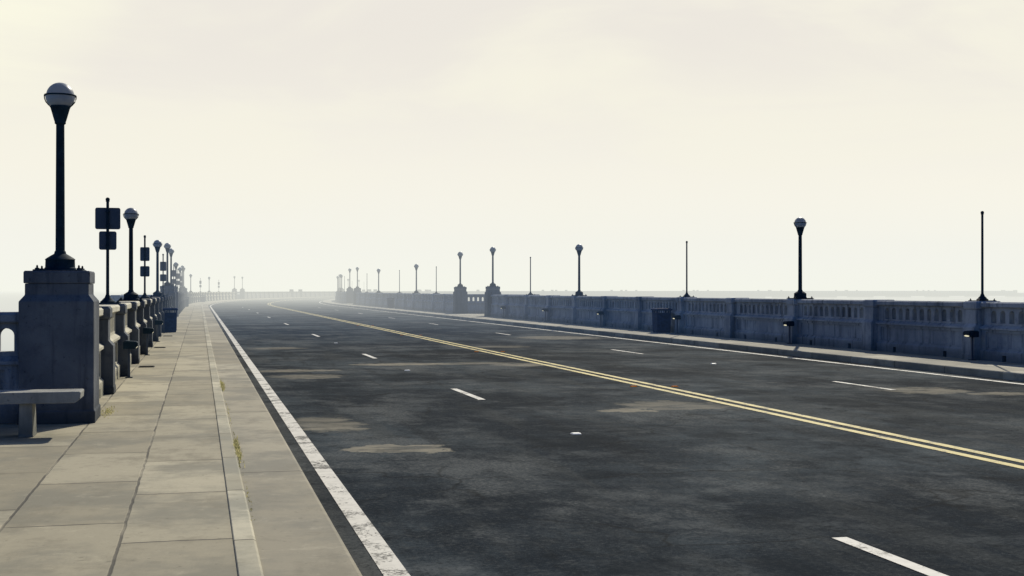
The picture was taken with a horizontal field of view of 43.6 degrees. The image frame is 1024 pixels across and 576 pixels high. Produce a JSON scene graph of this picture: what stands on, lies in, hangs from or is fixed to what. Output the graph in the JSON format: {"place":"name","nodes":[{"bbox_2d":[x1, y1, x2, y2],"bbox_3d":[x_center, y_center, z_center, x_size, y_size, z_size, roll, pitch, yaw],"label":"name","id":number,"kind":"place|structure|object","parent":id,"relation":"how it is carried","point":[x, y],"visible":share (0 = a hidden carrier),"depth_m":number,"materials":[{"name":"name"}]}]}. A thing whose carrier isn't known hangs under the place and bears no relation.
{"place":"outdoors","nodes":[
{"label":"outdoors","id":0,"kind":"place"},
{"bbox_2d":[0,296,334,575],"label":"pavement","id":1,"kind":"structure","parent":0,"point":[135,485],"depth_m":9.94,"materials":[{"name":"beige concrete"}]},
{"bbox_2d":[0,312,17,433],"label":"bay parapet","id":2,"kind":"structure","parent":1,"relation":"on","point":[8,375],"depth_m":14.47,"materials":[{"name":"concrete"}]},
{"bbox_2d":[0,389,83,437],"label":"concrete bench","id":3,"kind":"object","parent":1,"relation":"on","point":[27,401],"visible":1,"depth_m":13.06,"materials":[{"name":"grey concrete"}]},
{"bbox_2d":[17,271,100,424],"bbox_3d":[-5.219,0.667,14.783,0.836,1.722,0.836,0,0,-14],"label":"stone pedestal","id":4,"kind":"object","parent":1,"relation":"on","point":[58,329],"visible":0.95,"depth_m":14.41,"materials":[{"name":"concrete"}]},
{"bbox_2d":[32,83,86,270],"bbox_3d":[-5.219,-1.283,14.786,0.540,2.178,0.540,0,0,-14],"label":"street lamp","id":5,"kind":"object","parent":4,"relation":"on","point":[59,98],"visible":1,"depth_m":14.74,"materials":[{"name":"metal"}]},
{"bbox_2d":[101,406,117,418],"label":"weeds","id":6,"kind":"object","parent":1,"relation":"on","point":[107,411],"visible":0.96,"depth_m":15.80,"materials":[{"name":"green plant"}]},
{"bbox_2d":[123,340,137,377],"bbox_3d":[-6.544,1.222,21.973,0.240,0.639,0.230,0,0,-14],"label":"path light","id":7,"kind":"object","parent":1,"relation":"on","point":[128,344],"visible":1,"depth_m":21.88,"materials":[{"name":"paint"}]},
{"bbox_2d":[110,294,152,301],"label":"bay parapet","id":8,"kind":"structure","parent":1,"relation":"on","point":[115,298],"depth_m":63.75,"materials":[{"name":"concrete"}]},
{"bbox_2d":[99,295,172,398],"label":"parapet","id":9,"kind":"structure","parent":1,"relation":"on","point":[122,322],"depth_m":22.30,"materials":[{"name":"concrete"}]},
{"bbox_2d":[95,197,120,303],"bbox_3d":[-7.092,-0.658,22.452,0.425,1.864,0.420,0,0,-14],"label":"sign post","id":10,"kind":"object","parent":9,"relation":"on","point":[107,218],"visible":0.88,"depth_m":22.46,"materials":[{"name":"metal"}]},
{"bbox_2d":[119,208,142,299],"bbox_3d":[-8.966,-0.800,30.119,0.540,2.178,0.540,0,0,-14],"label":"street lamp","id":11,"kind":"object","parent":9,"relation":"on","point":[130,215],"visible":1,"depth_m":30.07,"materials":[{"name":"metal"}]},
{"bbox_2d":[138,235,151,297],"bbox_3d":[-10.839,-0.629,37.785,0.420,1.864,0.420,0,0,-14],"label":"sign post","id":12,"kind":"object","parent":9,"relation":"on","point":[144,257],"visible":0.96,"depth_m":37.79,"materials":[{"name":"metal"}]},
{"bbox_2d":[151,240,163,295],"bbox_3d":[-13.650,-0.765,49.285,0.540,2.178,0.540,0,0,-14],"label":"street lamp","id":13,"kind":"object","parent":9,"relation":"on","point":[157,244],"visible":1,"depth_m":49.24,"materials":[{"name":"metal"}]},
{"bbox_2d":[160,254,167,295],"bbox_3d":[-15.523,-0.593,56.952,0.420,1.864,0.420,0,0,-14],"label":"sign post","id":14,"kind":"object","parent":9,"relation":"on","point":[163,269],"visible":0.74,"depth_m":56.95,"materials":[{"name":"metal"}]},
{"bbox_2d":[143,327,153,354],"bbox_3d":[-8.419,1.236,29.647,0.240,0.639,0.230,0,0,-14],"label":"path light","id":15,"kind":"object","parent":1,"relation":"on","point":[146,331],"visible":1,"depth_m":29.56,"materials":[{"name":"paint"}]},
{"bbox_2d":[155,320,162,341],"bbox_3d":[-10.294,1.250,37.321,0.240,0.639,0.230,0,0,-14],"label":"path light","id":16,"kind":"object","parent":1,"relation":"on","point":[158,322],"visible":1,"depth_m":37.24,"materials":[{"name":"paint"}]},
{"bbox_2d":[160,286,175,312],"bbox_3d":[-17.397,0.760,64.616,0.836,1.722,0.836,0,0,-14],"label":"stone pedestal","id":17,"kind":"object","parent":1,"relation":"on","point":[169,290],"visible":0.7,"depth_m":64.30,"materials":[{"name":"concrete"}]},
{"bbox_2d":[164,243,172,285],"bbox_3d":[-17.397,-1.190,64.620,0.540,2.178,0.540,0,0,-14],"label":"street lamp","id":18,"kind":"object","parent":17,"relation":"on","point":[167,246],"visible":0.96,"depth_m":64.57,"materials":[{"name":"metal"}]},
{"bbox_2d":[162,308,177,331],"bbox_3d":[-12.310,1.151,45.990,0.596,0.870,0.596,0,0,-14],"label":"litter bin","id":19,"kind":"object","parent":1,"relation":"on","point":[170,322],"visible":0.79,"depth_m":45.75,"materials":[{"name":"metal"}]},
{"bbox_2d":[175,286,178,316],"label":"stone pedestal","id":20,"kind":"object","parent":1,"relation":"on","point":[176,288],"visible":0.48,"depth_m":72.76,"materials":[{"name":"concrete"}]},
{"bbox_2d":[168,248,173,285],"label":"street lamp","id":21,"kind":"object","parent":20,"relation":"on","point":[171,251],"visible":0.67,"depth_m":73.03,"materials":[{"name":"paint"}]},
{"bbox_2d":[178,293,185,313],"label":"parapet","id":22,"kind":"structure","parent":1,"relation":"on","point":[181,302],"depth_m":92.09,"materials":[{"name":"concrete"}]},
{"bbox_2d":[172,265,175,283],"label":"sign post","id":23,"kind":"object","parent":22,"relation":"on","point":[173,276],"visible":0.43,"depth_m":80.75,"materials":[{"name":"paint"}]},
{"bbox_2d":[173,262,179,293],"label":"street lamp","id":24,"kind":"object","parent":22,"relation":"on","point":[175,264],"visible":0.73,"depth_m":88.36,"materials":[{"name":"metal"}]},
{"bbox_2d":[177,269,179,292],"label":"sign post","id":25,"kind":"object","parent":22,"relation":"on","point":[178,277],"visible":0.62,"depth_m":96.06,"materials":[{"name":"metal"}]},
{"bbox_2d":[178,267,181,292],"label":"street lamp","id":26,"kind":"object","parent":22,"relation":"on","point":[180,270],"visible":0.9,"depth_m":107.53,"materials":[{"name":"metal"}]},
{"bbox_2d":[181,272,183,292],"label":"sign post","id":27,"kind":"object","parent":22,"relation":"on","point":[181,282],"visible":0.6,"depth_m":115.22,"materials":[{"name":"metal"}]},
{"bbox_2d":[182,288,186,298],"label":"stone pedestal","id":28,"kind":"object","parent":1,"relation":"on","point":[184,290],"visible":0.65,"depth_m":122.59,"materials":[{"name":"concrete"}]},
{"bbox_2d":[185,297,188,306],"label":"litter bin","id":29,"kind":"object","parent":1,"relation":"on","point":[186,302],"visible":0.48,"depth_m":117.52,"materials":[{"name":"metal"}]},
{"bbox_2d":[188,292,234,303],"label":"parapet","id":30,"kind":"structure","parent":1,"relation":"on","point":[194,297],"depth_m":182.03,"materials":[{"name":"concrete"}]},
{"bbox_2d":[240,289,244,298],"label":"stone pedestal","id":31,"kind":"object","parent":1,"relation":"on","point":[242,293],"visible":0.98,"depth_m":222.57,"materials":[{"name":"stone"}]},
{"bbox_2d":[245,291,300,298],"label":"parapet","id":32,"kind":"structure","parent":1,"relation":"on","point":[252,295],"depth_m":252.35,"materials":[{"name":"concrete"}]},
{"bbox_2d":[303,291,362,296],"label":"parapet","id":33,"kind":"structure","parent":1,"relation":"on","point":[319,293],"depth_m":300.85,"materials":[{"name":"concrete"}]},
{"bbox_2d":[203,297,361,575],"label":"verge","id":34,"kind":"structure","parent":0,"point":[295,532],"depth_m":9.54,"materials":[{"name":"concrete"}]},
{"bbox_2d":[220,379,224,391],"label":"weeds","id":35,"kind":"object","parent":34,"relation":"on","point":[222,384],"visible":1,"depth_m":19.95,"materials":[{"name":"green plant"}]},
{"bbox_2d":[233,432,244,467],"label":"weeds","id":36,"kind":"object","parent":34,"relation":"on","point":[237,447],"visible":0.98,"depth_m":11.97,"materials":[{"name":"green plant"}]},
{"bbox_2d":[381,291,426,293],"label":"parapet","id":37,"kind":"structure","parent":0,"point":[402,292],"depth_m":307.04,"materials":[{"name":"concrete"}]},
{"bbox_2d":[428,291,485,293],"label":"parapet","id":38,"kind":"structure","parent":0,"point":[451,292],"depth_m":361.43,"materials":[{"name":"concrete"}]},
{"bbox_2d":[0,291,1023,350],"bbox_3d":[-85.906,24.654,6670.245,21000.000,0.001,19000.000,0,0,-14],"label":"sea","id":39,"kind":"structure","parent":0,"point":[9,300],"depth_m":1920.11,"materials":[{"name":"grey liquid"}]},
{"bbox_2d":[699,297,730,297],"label":"bridge pier","id":40,"kind":"structure","parent":39,"relation":"in","point":[714,297],"depth_m":595.11,"materials":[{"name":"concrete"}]},
{"bbox_2d":[735,297,764,298],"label":"bridge pier","id":41,"kind":"structure","parent":39,"relation":"in","point":[750,297],"depth_m":616.18,"materials":[{"name":"concrete"}]},
{"bbox_2d":[809,296,836,299],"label":"bridge pier","id":42,"kind":"structure","parent":39,"relation":"in","point":[824,297],"depth_m":655.05,"materials":[{"name":"concrete"}]},
{"bbox_2d":[847,296,873,299],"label":"bridge pier","id":43,"kind":"structure","parent":39,"relation":"in","point":[859,297],"depth_m":673.15,"materials":[{"name":"concrete"}]},
{"bbox_2d":[885,296,910,300],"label":"bridge pier","id":44,"kind":"structure","parent":39,"relation":"in","point":[898,297],"depth_m":689.19,"materials":[{"name":"concrete"}]},
{"bbox_2d":[924,296,948,300],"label":"bridge pier","id":45,"kind":"structure","parent":39,"relation":"in","point":[928,298],"depth_m":703.95,"materials":[{"name":"concrete"}]},
{"bbox_2d":[964,296,987,300],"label":"bridge pier","id":46,"kind":"structure","parent":39,"relation":"in","point":[968,298],"depth_m":719.79,"materials":[{"name":"concrete"}]},
{"bbox_2d":[1005,296,1023,301],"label":"bridge pier","id":47,"kind":"structure","parent":39,"relation":"in","point":[1009,298],"depth_m":728.98,"materials":[{"name":"concrete"}]},
{"bbox_2d":[0,0,1023,290],"label":"sky","id":48,"kind":"structure","parent":0,"point":[275,145],"materials":[{"name":"white"}]},
{"bbox_2d":[208,297,1023,575],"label":"road","id":49,"kind":"structure","parent":0,"point":[510,475],"depth_m":13.11,"materials":[{"name":"black asphalt"}]},
{"bbox_2d":[201,297,297,575],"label":"kerb","id":50,"kind":"structure","parent":49,"relation":"on","point":[248,561],"depth_m":9.42,"materials":[{"name":"concrete"}]},
{"bbox_2d":[210,298,409,575],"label":"edge line","id":51,"kind":"object","parent":49,"relation":"on","point":[384,557],"visible":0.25,"depth_m":10.43,"materials":[{"name":"white paint"}]},
{"bbox_2d":[450,388,485,399],"bbox_3d":[-0.718,1.684,20.395,0.110,0.001,2.265,0,0,-14],"label":"lane marking","id":52,"kind":"object","parent":49,"relation":"on","point":[468,394],"visible":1,"depth_m":20.24,"materials":[{"name":"white paint"}]},
{"bbox_2d":[268,298,1023,468],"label":"line","id":53,"kind":"object","parent":49,"relation":"on","point":[940,449],"visible":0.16,"depth_m":16.84,"materials":[{"name":"yellow paint"}]},
{"bbox_2d":[270,299,1023,462],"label":"line","id":54,"kind":"object","parent":49,"relation":"on","point":[955,447],"visible":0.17,"depth_m":17.40,"materials":[{"name":"yellow paint"}]},
{"bbox_2d":[319,301,1023,384],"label":"edge line","id":55,"kind":"object","parent":49,"relation":"on","point":[756,353],"visible":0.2,"depth_m":31.40,"materials":[{"name":"white paint"}]},
{"bbox_2d":[833,381,894,389],"bbox_3d":[6.076,1.688,22.185,0.100,0.001,2.059,0,0,-14],"label":"lane marking","id":56,"kind":"object","parent":49,"relation":"on","point":[865,385],"visible":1,"depth_m":21.92,"materials":[{"name":"white paint"}]},
{"bbox_2d":[834,537,947,575],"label":"lane marking","id":57,"kind":"object","parent":49,"relation":"on","point":[894,558],"visible":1,"depth_m":7.89,"materials":[{"name":"white paint"}]},
{"bbox_2d":[323,293,1023,381],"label":"pavement","id":58,"kind":"structure","parent":0,"point":[991,369],"depth_m":33.61,"materials":[{"name":"grey concrete"}]},
{"bbox_2d":[335,292,345,302],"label":"parapet","id":59,"kind":"structure","parent":58,"relation":"on","point":[340,297],"depth_m":159.07,"materials":[{"name":"concrete"}]},
{"bbox_2d":[346,288,352,303],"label":"stone pedestal","id":60,"kind":"object","parent":58,"relation":"on","point":[349,295],"visible":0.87,"depth_m":146.59,"materials":[{"name":"concrete"}]},
{"bbox_2d":[353,288,360,303],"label":"stone pedestal","id":61,"kind":"object","parent":58,"relation":"on","point":[356,290],"visible":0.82,"depth_m":137.99,"materials":[{"name":"stone"}]},
{"bbox_2d":[356,267,358,287],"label":"street lamp","id":62,"kind":"object","parent":61,"relation":"on","point":[357,268],"visible":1,"depth_m":138.33,"materials":[{"name":"metal"}]},
{"bbox_2d":[387,298,393,307],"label":"litter bin","id":63,"kind":"object","parent":58,"relation":"on","point":[390,303],"visible":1,"depth_m":109.62,"materials":[{"name":"metal"}]},
{"bbox_2d":[356,293,452,312],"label":"parapet","id":64,"kind":"structure","parent":58,"relation":"on","point":[430,302],"depth_m":100.54,"materials":[{"name":"concrete"}]},
{"bbox_2d":[376,269,381,292],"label":"street lamp","id":65,"kind":"object","parent":64,"relation":"on","point":[378,271],"visible":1,"depth_m":121.61,"materials":[{"name":"metal"}]},
{"bbox_2d":[414,264,418,292],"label":"street lamp","id":66,"kind":"object","parent":64,"relation":"on","point":[416,266],"visible":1,"depth_m":100.49,"materials":[{"name":"paint"}]},
{"bbox_2d":[433,266,439,293],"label":"bare pole","id":67,"kind":"object","parent":64,"relation":"on","point":[436,282],"visible":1,"depth_m":92.07,"materials":[{"name":"metal"}]},
{"bbox_2d":[453,287,467,312],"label":"stone pedestal","id":68,"kind":"object","parent":58,"relation":"on","point":[459,299],"visible":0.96,"depth_m":83.26,"materials":[{"name":"concrete"}]},
{"bbox_2d":[457,252,464,286],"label":"street lamp","id":69,"kind":"object","parent":68,"relation":"on","point":[460,254],"visible":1,"depth_m":83.59,"materials":[{"name":"metal"}]},
{"bbox_2d":[484,287,500,315],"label":"stone pedestal","id":70,"kind":"object","parent":58,"relation":"on","point":[490,291],"visible":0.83,"depth_m":73.97,"materials":[{"name":"concrete"}]},
{"bbox_2d":[487,247,498,286],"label":"street lamp","id":71,"kind":"object","parent":70,"relation":"on","point":[492,251],"visible":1,"depth_m":74.31,"materials":[{"name":"metal"}]},
{"bbox_2d":[467,294,538,314],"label":"bay parapet","id":72,"kind":"structure","parent":58,"relation":"on","point":[475,306],"depth_m":83.69,"materials":[{"name":"concrete"}]},
{"bbox_2d":[500,291,551,294],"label":"parapet","id":73,"kind":"structure","parent":58,"relation":"on","point":[528,292],"depth_m":434.84,"materials":[{"name":"concrete"}]},
{"bbox_2d":[554,291,620,294],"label":"parapet","id":74,"kind":"structure","parent":58,"relation":"on","point":[584,292],"depth_m":487.33,"materials":[{"name":"concrete"}]},
{"bbox_2d":[597,311,603,326],"bbox_3d":[3.642,1.279,52.874,0.240,0.639,0.230,0,0,-14],"label":"path light","id":75,"kind":"object","parent":58,"relation":"on","point":[600,313],"visible":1,"depth_m":52.80,"materials":[{"name":"paint"}]},
{"bbox_2d":[623,291,693,293],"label":"parapet","id":76,"kind":"structure","parent":58,"relation":"on","point":[655,292],"depth_m":539.34,"materials":[{"name":"concrete"}]},
{"bbox_2d":[651,308,671,332],"bbox_3d":[5.310,1.150,45.458,0.596,0.870,0.596,0,0,-14],"label":"litter bin","id":77,"kind":"object","parent":58,"relation":"on","point":[661,322],"visible":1,"depth_m":45.23,"materials":[{"name":"metal"}]},
{"bbox_2d":[672,315,680,333],"bbox_3d":[5.707,1.264,44.422,0.240,0.639,0.230,0,0,-14],"label":"path light","id":78,"kind":"object","parent":58,"relation":"on","point":[677,317],"visible":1,"depth_m":44.36,"materials":[{"name":"paint"}]},
{"bbox_2d":[695,291,768,293],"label":"parapet","id":79,"kind":"structure","parent":58,"relation":"on","point":[730,292],"depth_m":589.84,"materials":[{"name":"concrete"}]},
{"bbox_2d":[491,295,1023,363],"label":"parapet","id":80,"kind":"structure","parent":58,"relation":"on","point":[934,328],"depth_m":34.63,"materials":[{"name":"concrete"}]},
{"bbox_2d":[526,257,534,294],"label":"bare pole","id":81,"kind":"object","parent":80,"relation":"on","point":[530,293],"visible":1,"depth_m":65.88,"materials":[{"name":"paint"}]},
{"bbox_2d":[571,244,586,295],"bbox_3d":[3.016,-0.815,57.460,0.572,2.309,0.572,0,0,-14],"label":"street lamp","id":82,"kind":"object","parent":80,"relation":"on","point":[579,249],"visible":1,"depth_m":57.40,"materials":[{"name":"paint"}]},
{"bbox_2d":[680,241,693,296],"bbox_3d":[6.114,-0.666,44.783,0.420,1.964,0.420,0,0,-14],"label":"bare pole","id":83,"kind":"object","parent":80,"relation":"on","point":[686,294],"visible":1,"depth_m":44.76,"materials":[{"name":"metal"}]},
{"bbox_2d":[786,217,813,298],"bbox_3d":[8.179,-0.854,36.332,0.572,2.309,0.572,0,0,-14],"label":"street lamp","id":84,"kind":"object","parent":80,"relation":"on","point":[800,223],"visible":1,"depth_m":36.28,"materials":[{"name":"metal"}]},
{"bbox_2d":[968,211,996,300],"bbox_3d":[10.245,-0.698,27.880,0.420,1.964,0.420,0,0,-14],"label":"bare pole","id":85,"kind":"object","parent":80,"relation":"on","point":[981,297],"visible":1,"depth_m":27.86,"materials":[{"name":"metal"}]},
{"bbox_2d":[783,321,793,343],"bbox_3d":[7.772,1.248,35.971,0.240,0.639,0.230,0,0,-14],"label":"path light","id":86,"kind":"object","parent":58,"relation":"on","point":[788,323],"visible":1,"depth_m":35.93,"materials":[{"name":"paint"}]},
{"bbox_2d":[770,291,846,293],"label":"parapet","id":87,"kind":"structure","parent":58,"relation":"on","point":[776,292],"depth_m":634.60,"materials":[{"name":"concrete"}]},
{"bbox_2d":[848,291,927,292],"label":"parapet","id":88,"kind":"structure","parent":58,"relation":"on","point":[887,291],"depth_m":672.07,"materials":[{"name":"concrete"}]},
{"bbox_2d":[963,330,978,359],"bbox_3d":[9.850,1.232,27.471,0.240,0.639,0.230,0,0,-14],"label":"path light","id":89,"kind":"object","parent":58,"relation":"on","point":[972,334],"visible":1,"depth_m":27.45,"materials":[{"name":"metal"}]},
{"bbox_2d":[930,291,1013,292],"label":"parapet","id":90,"kind":"structure","parent":58,"relation":"on","point":[971,291],"depth_m":703.23,"materials":[{"name":"concrete"}]},
{"bbox_2d":[468,293,1023,300],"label":"bridge deck","id":91,"kind":"structure","parent":0,"point":[834,294],"depth_m":637.17,"materials":[{"name":"concrete"}]}
]}

